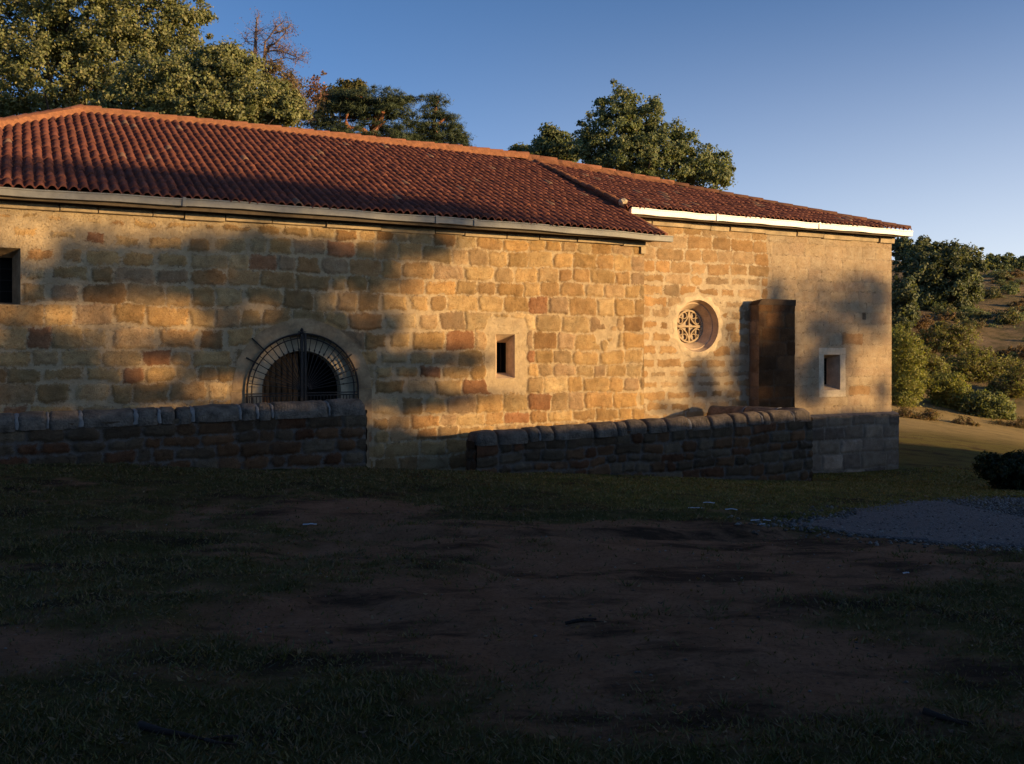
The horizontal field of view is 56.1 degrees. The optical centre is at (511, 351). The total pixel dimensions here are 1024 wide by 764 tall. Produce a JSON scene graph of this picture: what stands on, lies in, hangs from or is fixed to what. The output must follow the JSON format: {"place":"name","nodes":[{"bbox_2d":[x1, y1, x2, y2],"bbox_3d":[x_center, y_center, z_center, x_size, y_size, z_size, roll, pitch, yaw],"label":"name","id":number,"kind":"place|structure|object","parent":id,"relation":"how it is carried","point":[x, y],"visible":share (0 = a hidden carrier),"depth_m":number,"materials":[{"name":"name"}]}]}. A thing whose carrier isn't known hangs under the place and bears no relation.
{"place":"outdoors","nodes":[
{"label":"outdoors","id":0,"kind":"place"},
{"bbox_2d":[0,260,1023,763],"bbox_3d":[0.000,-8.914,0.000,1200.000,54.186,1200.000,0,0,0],"label":"ground","id":1,"kind":"structure","parent":0,"point":[928,444],"depth_m":6.39,"materials":[{"name":"brown soil"}]},
{"bbox_2d":[0,0,218,117],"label":"oak tree","id":2,"kind":"object","parent":1,"relation":"on","point":[110,35],"visible":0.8,"depth_m":42.80,"materials":[{"name":"green plant"}]},
{"bbox_2d":[0,398,367,469],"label":"boundary wall","id":3,"kind":"structure","parent":1,"relation":"on","point":[311,434],"depth_m":16.29,"materials":[{"name":"stone"}]},
{"bbox_2d":[137,720,237,744],"bbox_3d":[-1.441,1.696,4.251,0.532,0.050,0.121,0,0,13],"label":"fallen branch","id":4,"kind":"object","parent":1,"relation":"on","point":[149,727],"visible":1,"depth_m":4.26,"materials":[{"name":"brown wood"}]},
{"bbox_2d":[86,35,313,127],"bbox_3d":[-12.700,-5.882,39.041,9.234,13.673,5.269,0,0,0],"label":"oak tree","id":5,"kind":"object","parent":1,"relation":"on","point":[224,81],"visible":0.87,"depth_m":37.91,"materials":[{"name":"green plant"}]},
{"bbox_2d":[222,7,310,70],"bbox_3d":[-13.053,-14.372,51.776,4.593,8.660,2.127,0,0,0],"label":"dead tree","id":6,"kind":"object","parent":1,"relation":"on","point":[266,50],"visible":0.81,"depth_m":51.75,"materials":[{"name":"brown plant"}]},
{"bbox_2d":[261,56,315,127],"bbox_3d":[-11.756,-8.152,49.904,3.357,14.688,2.318,0,0,0],"label":"tree","id":7,"kind":"object","parent":1,"relation":"on","point":[290,77],"visible":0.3,"depth_m":49.76,"materials":[{"name":"green plant"}]},
{"bbox_2d":[299,70,328,129],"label":"sapling tree","id":8,"kind":"object","parent":1,"relation":"on","point":[315,87],"visible":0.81,"depth_m":46.92,"materials":[{"name":"brown plant"}]},
{"bbox_2d":[314,77,369,128],"bbox_3d":[-10.014,-8.878,55.834,3.494,14.086,2.359,0,0,0],"label":"tree","id":9,"kind":"object","parent":1,"relation":"on","point":[349,84],"visible":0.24,"depth_m":55.54,"materials":[{"name":"green plant"}]},
{"bbox_2d":[302,84,427,140],"bbox_3d":[-6.497,-5.559,42.844,5.337,12.633,4.047,0,0,-27],"label":"pine tree","id":10,"kind":"object","parent":1,"relation":"on","point":[372,112],"visible":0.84,"depth_m":42.50,"materials":[{"name":"green plant"}]},
{"bbox_2d":[406,89,474,145],"bbox_3d":[-3.603,-5.762,45.008,4.026,12.928,2.589,0,0,0],"label":"pine tree","id":11,"kind":"object","parent":1,"relation":"on","point":[434,132],"visible":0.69,"depth_m":44.68,"materials":[{"name":"green plant"}]},
{"bbox_2d":[0,104,912,472],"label":"stone chapel","id":12,"kind":"structure","parent":1,"relation":"on","point":[430,304],"depth_m":20.50,"materials":[{"name":"stone"}]},
{"bbox_2d":[0,247,20,304],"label":"left window","id":13,"kind":"structure","parent":12,"relation":"in","point":[10,258],"depth_m":16.86,"materials":[{"name":"glass"}]},
{"bbox_2d":[496,334,514,377],"bbox_3d":[-0.286,0.100,21.196,0.470,0.960,0.610,0,0,-27],"label":"slit window","id":14,"kind":"structure","parent":12,"relation":"in","point":[505,343],"depth_m":21.21,"materials":[{"name":"stone"}]},
{"bbox_2d":[672,293,722,357],"bbox_3d":[4.809,-0.692,25.542,1.720,1.712,0.478,0,0,-27],"label":"round window","id":15,"kind":"structure","parent":12,"relation":"in","point":[697,323],"depth_m":25.64,"materials":[{"name":"stone"}]},
{"bbox_2d":[819,348,845,396],"bbox_3d":[9.038,0.597,27.837,1.044,1.410,0.680,0,0,-27],"label":"square window","id":16,"kind":"structure","parent":12,"relation":"in","point":[832,368],"depth_m":27.72,"materials":[{"name":"stone"}]},
{"bbox_2d":[508,142,529,151],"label":"oak tree","id":17,"kind":"object","parent":1,"relation":"on","point":[516,147],"visible":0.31,"depth_m":55.68,"materials":[{"name":"green plant"}]},
{"bbox_2d":[522,122,580,162],"bbox_3d":[2.394,-6.464,54.008,3.860,12.989,2.570,0,0,0],"label":"oak tree","id":18,"kind":"object","parent":1,"relation":"on","point":[550,141],"visible":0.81,"depth_m":53.45,"materials":[{"name":"green plant"}]},
{"bbox_2d":[565,618,602,624],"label":"fallen branch","id":19,"kind":"object","parent":1,"relation":"on","point":[579,620],"visible":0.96,"depth_m":6.24,"materials":[{"name":"brown wood"}]},
{"bbox_2d":[465,408,812,481],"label":"boundary wall","id":20,"kind":"structure","parent":1,"relation":"on","point":[766,445],"depth_m":20.91,"materials":[{"name":"stone"}]},
{"bbox_2d":[568,78,737,190],"bbox_3d":[7.356,-6.455,49.931,8.971,15.344,5.275,0,0,0],"label":"oak tree","id":21,"kind":"object","parent":1,"relation":"on","point":[646,146],"visible":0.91,"depth_m":49.23,"materials":[{"name":"green plant"}]},
{"bbox_2d":[707,405,803,415],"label":"return wall","id":22,"kind":"structure","parent":1,"relation":"on","point":[714,409],"depth_m":24.37,"materials":[{"name":"stone"}]},
{"bbox_2d":[891,276,921,338],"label":"holm oak","id":23,"kind":"object","parent":1,"relation":"on","point":[906,314],"visible":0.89,"depth_m":57.45,"materials":[{"name":"green plant"}]},
{"bbox_2d":[891,324,931,408],"bbox_3d":[19.168,0.956,47.019,2.616,4.639,2.343,0,0,31],"label":"broom shrub","id":24,"kind":"object","parent":1,"relation":"on","point":[907,388],"visible":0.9,"depth_m":46.49,"materials":[{"name":"green plant"}]},
{"bbox_2d":[892,234,933,261],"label":"holm oak","id":25,"kind":"object","parent":1,"relation":"on","point":[898,249],"visible":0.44,"depth_m":87.42,"materials":[{"name":"green plant"}]},
{"bbox_2d":[892,406,942,420],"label":"dry shrub","id":26,"kind":"object","parent":1,"relation":"on","point":[927,414],"visible":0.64,"depth_m":42.73,"materials":[{"name":"brown plant"}]},
{"bbox_2d":[910,311,939,351],"bbox_3d":[25.811,-1.010,59.924,2.412,3.108,1.772,0,0,0],"label":"dry shrub","id":27,"kind":"object","parent":1,"relation":"on","point":[922,323],"visible":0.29,"depth_m":59.79,"materials":[{"name":"plant"}]},
{"bbox_2d":[907,343,951,387],"bbox_3d":[22.363,0.954,51.981,3.059,2.896,1.867,0,0,8],"label":"broom shrub","id":28,"kind":"object","parent":1,"relation":"on","point":[935,363],"visible":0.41,"depth_m":51.59,"materials":[{"name":"green plant"}]},
{"bbox_2d":[926,301,954,311],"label":"scrub bush","id":29,"kind":"object","parent":1,"relation":"on","point":[934,304],"visible":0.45,"depth_m":72.63,"materials":[{"name":"green plant"}]},
{"bbox_2d":[892,238,991,310],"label":"holm oak","id":30,"kind":"object","parent":1,"relation":"on","point":[956,277],"visible":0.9,"depth_m":72.92,"materials":[{"name":"green plant"}]},
{"bbox_2d":[929,311,955,322],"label":"scrub bush","id":31,"kind":"object","parent":1,"relation":"on","point":[941,317],"visible":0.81,"depth_m":66.28,"materials":[{"name":"green plant"}]},
{"bbox_2d":[930,303,958,314],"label":"scrub bush","id":32,"kind":"object","parent":1,"relation":"on","point":[938,310],"visible":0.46,"depth_m":68.70,"materials":[{"name":"green plant"}]},
{"bbox_2d":[920,371,973,409],"bbox_3d":[21.727,2.224,47.985,2.859,2.590,2.212,0,0,0],"label":"broom shrub","id":33,"kind":"object","parent":1,"relation":"on","point":[949,393],"visible":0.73,"depth_m":47.65,"materials":[{"name":"green plant"}]},
{"bbox_2d":[916,318,982,357],"bbox_3d":[25.413,-0.461,55.950,4.022,2.981,2.535,0,0,0],"label":"broom shrub","id":34,"kind":"object","parent":1,"relation":"on","point":[943,337],"visible":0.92,"depth_m":55.48,"materials":[{"name":"green plant"}]},
{"bbox_2d":[922,707,984,725],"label":"fallen branch","id":35,"kind":"object","parent":1,"relation":"on","point":[932,713],"visible":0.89,"depth_m":4.48,"materials":[{"name":"brown wood"}]},
{"bbox_2d":[942,309,966,319],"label":"scrub bush","id":36,"kind":"object","parent":1,"relation":"on","point":[960,312],"visible":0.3,"depth_m":67.55,"materials":[{"name":"green plant"}]},
{"bbox_2d":[953,306,974,311],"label":"scrub bush","id":37,"kind":"object","parent":1,"relation":"on","point":[966,308],"visible":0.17,"depth_m":70.16,"materials":[{"name":"green plant"}]},
{"bbox_2d":[948,414,980,426],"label":"dry shrub","id":38,"kind":"object","parent":1,"relation":"on","point":[969,421],"visible":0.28,"depth_m":42.78,"materials":[{"name":"brown plant"}]},
{"bbox_2d":[951,310,991,321],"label":"broom shrub","id":39,"kind":"object","parent":1,"relation":"on","point":[978,315],"visible":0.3,"depth_m":67.68,"materials":[{"name":"green plant"}]},
{"bbox_2d":[958,316,986,331],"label":"scrub bush","id":40,"kind":"object","parent":1,"relation":"on","point":[973,324],"visible":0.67,"depth_m":64.14,"materials":[{"name":"green plant"}]},
{"bbox_2d":[969,309,983,315],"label":"scrub bush","id":41,"kind":"object","parent":1,"relation":"on","point":[973,310],"visible":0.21,"depth_m":69.07,"materials":[{"name":"green plant"}]},
{"bbox_2d":[940,344,1021,383],"bbox_3d":[26.310,0.831,53.930,4.645,2.682,2.910,0,0,0],"label":"broom shrub","id":42,"kind":"object","parent":1,"relation":"on","point":[975,365],"visible":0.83,"depth_m":53.48,"materials":[{"name":"green plant"}]},
{"bbox_2d":[953,386,1016,420],"bbox_3d":[23.188,2.802,47.102,3.155,2.289,2.504,0,0,0],"label":"broom shrub","id":43,"kind":"object","parent":1,"relation":"on","point":[984,403],"visible":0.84,"depth_m":46.46,"materials":[{"name":"green plant"}]},
{"bbox_2d":[982,285,1002,298],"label":"scrub bush","id":44,"kind":"object","parent":1,"relation":"on","point":[994,293],"visible":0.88,"depth_m":79.85,"materials":[{"name":"green plant"}]},
{"bbox_2d":[983,253,1005,269],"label":"hilltop oak","id":45,"kind":"object","parent":1,"relation":"on","point":[991,257],"visible":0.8,"depth_m":131.37,"materials":[{"name":"green plant"}]},
{"bbox_2d":[972,449,1023,490],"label":"bramble shrub","id":46,"kind":"object","parent":1,"relation":"on","point":[1006,472],"visible":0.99,"depth_m":23.76,"materials":[{"name":"green plant"}]},
{"bbox_2d":[988,270,1011,279],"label":"scrub bush","id":47,"kind":"object","parent":1,"relation":"on","point":[1003,274],"visible":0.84,"depth_m":94.38,"materials":[{"name":"green plant"}]},
{"bbox_2d":[994,350,1008,355],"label":"scrub bush","id":48,"kind":"object","parent":1,"relation":"on","point":[1000,352],"visible":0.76,"depth_m":58.65,"materials":[{"name":"green plant"}]},
{"bbox_2d":[996,281,1007,285],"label":"scrub bush","id":49,"kind":"object","parent":1,"relation":"on","point":[1002,283],"visible":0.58,"depth_m":86.86,"materials":[{"name":"green plant"}]},
{"bbox_2d":[984,361,1023,399],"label":"broom shrub","id":50,"kind":"object","parent":1,"relation":"on","point":[1013,387],"visible":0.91,"depth_m":50.64,"materials":[{"name":"green plant"}]},
{"bbox_2d":[986,322,1022,329],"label":"broom shrub","id":51,"kind":"object","parent":1,"relation":"on","point":[990,325],"visible":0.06,"depth_m":65.61,"materials":[{"name":"green plant"}]},
{"bbox_2d":[987,306,1023,323],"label":"scrub bush","id":52,"kind":"object","parent":1,"relation":"on","point":[1011,311],"visible":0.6,"depth_m":66.39,"materials":[{"name":"green plant"}]},
{"bbox_2d":[988,416,1023,428],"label":"dry shrub","id":53,"kind":"object","parent":1,"relation":"on","point":[1019,423],"visible":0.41,"depth_m":44.87,"materials":[{"name":"brown plant"}]},
{"bbox_2d":[993,311,1020,324],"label":"scrub bush","id":54,"kind":"object","parent":1,"relation":"on","point":[1008,319],"visible":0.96,"depth_m":66.02,"materials":[{"name":"green plant"}]},
{"bbox_2d":[995,252,1020,270],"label":"hilltop oak","id":55,"kind":"object","parent":1,"relation":"on","point":[1009,261],"visible":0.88,"depth_m":131.18,"materials":[{"name":"green plant"}]},
{"bbox_2d":[998,283,1020,294],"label":"scrub bush","id":56,"kind":"object","parent":1,"relation":"on","point":[1010,289],"visible":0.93,"depth_m":81.26,"materials":[{"name":"green plant"}]},
{"bbox_2d":[1001,351,1018,360],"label":"scrub bush","id":57,"kind":"object","parent":1,"relation":"on","point":[1014,354],"visible":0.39,"depth_m":57.48,"materials":[{"name":"green plant"}]},
{"bbox_2d":[996,306,1023,312],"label":"scrub bush","id":58,"kind":"object","parent":1,"relation":"on","point":[1019,309],"visible":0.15,"depth_m":69.47,"materials":[{"name":"green plant"}]},
{"bbox_2d":[1000,282,1020,289],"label":"scrub bush","id":59,"kind":"object","parent":1,"relation":"on","point":[1012,283],"visible":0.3,"depth_m":84.52,"materials":[{"name":"green plant"}]},
{"bbox_2d":[1006,297,1023,306],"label":"scrub bush","id":60,"kind":"object","parent":1,"relation":"on","point":[1017,303],"visible":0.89,"depth_m":76.49,"materials":[{"name":"green plant"}]},
{"bbox_2d":[1007,344,1023,359],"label":"scrub bush","id":61,"kind":"object","parent":1,"relation":"on","point":[1020,347],"visible":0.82,"depth_m":58.08,"materials":[{"name":"green plant"}]},
{"bbox_2d":[1008,271,1023,276],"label":"scrub bush","id":62,"kind":"object","parent":1,"relation":"on","point":[1012,274],"visible":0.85,"depth_m":102.88,"materials":[{"name":"green plant"}]},
{"bbox_2d":[1011,256,1023,270],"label":"hilltop oak","id":63,"kind":"object","parent":1,"relation":"on","point":[1021,260],"visible":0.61,"depth_m":131.29,"materials":[{"name":"green plant"}]},
{"bbox_2d":[1013,311,1023,320],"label":"scrub bush","id":64,"kind":"object","parent":1,"relation":"on","point":[1020,315],"visible":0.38,"depth_m":66.65,"materials":[{"name":"green plant"}]},
{"bbox_2d":[0,461,1023,763],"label":"grass","id":65,"kind":"structure","parent":0,"point":[872,727],"depth_m":6.28,"materials":[{"name":"green plant"}]},
{"bbox_2d":[1,0,1023,259],"label":"sky","id":66,"kind":"structure","parent":0,"point":[904,112],"materials":[{"name":"blue"}]},
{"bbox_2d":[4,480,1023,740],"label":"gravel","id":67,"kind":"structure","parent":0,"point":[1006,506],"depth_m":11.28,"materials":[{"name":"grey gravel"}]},
{"bbox_2d":[798,500,1023,546],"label":"path","id":68,"kind":"structure","parent":0,"point":[874,519],"depth_m":11.33,"materials":[{"name":"grey gravel"}]}
]}

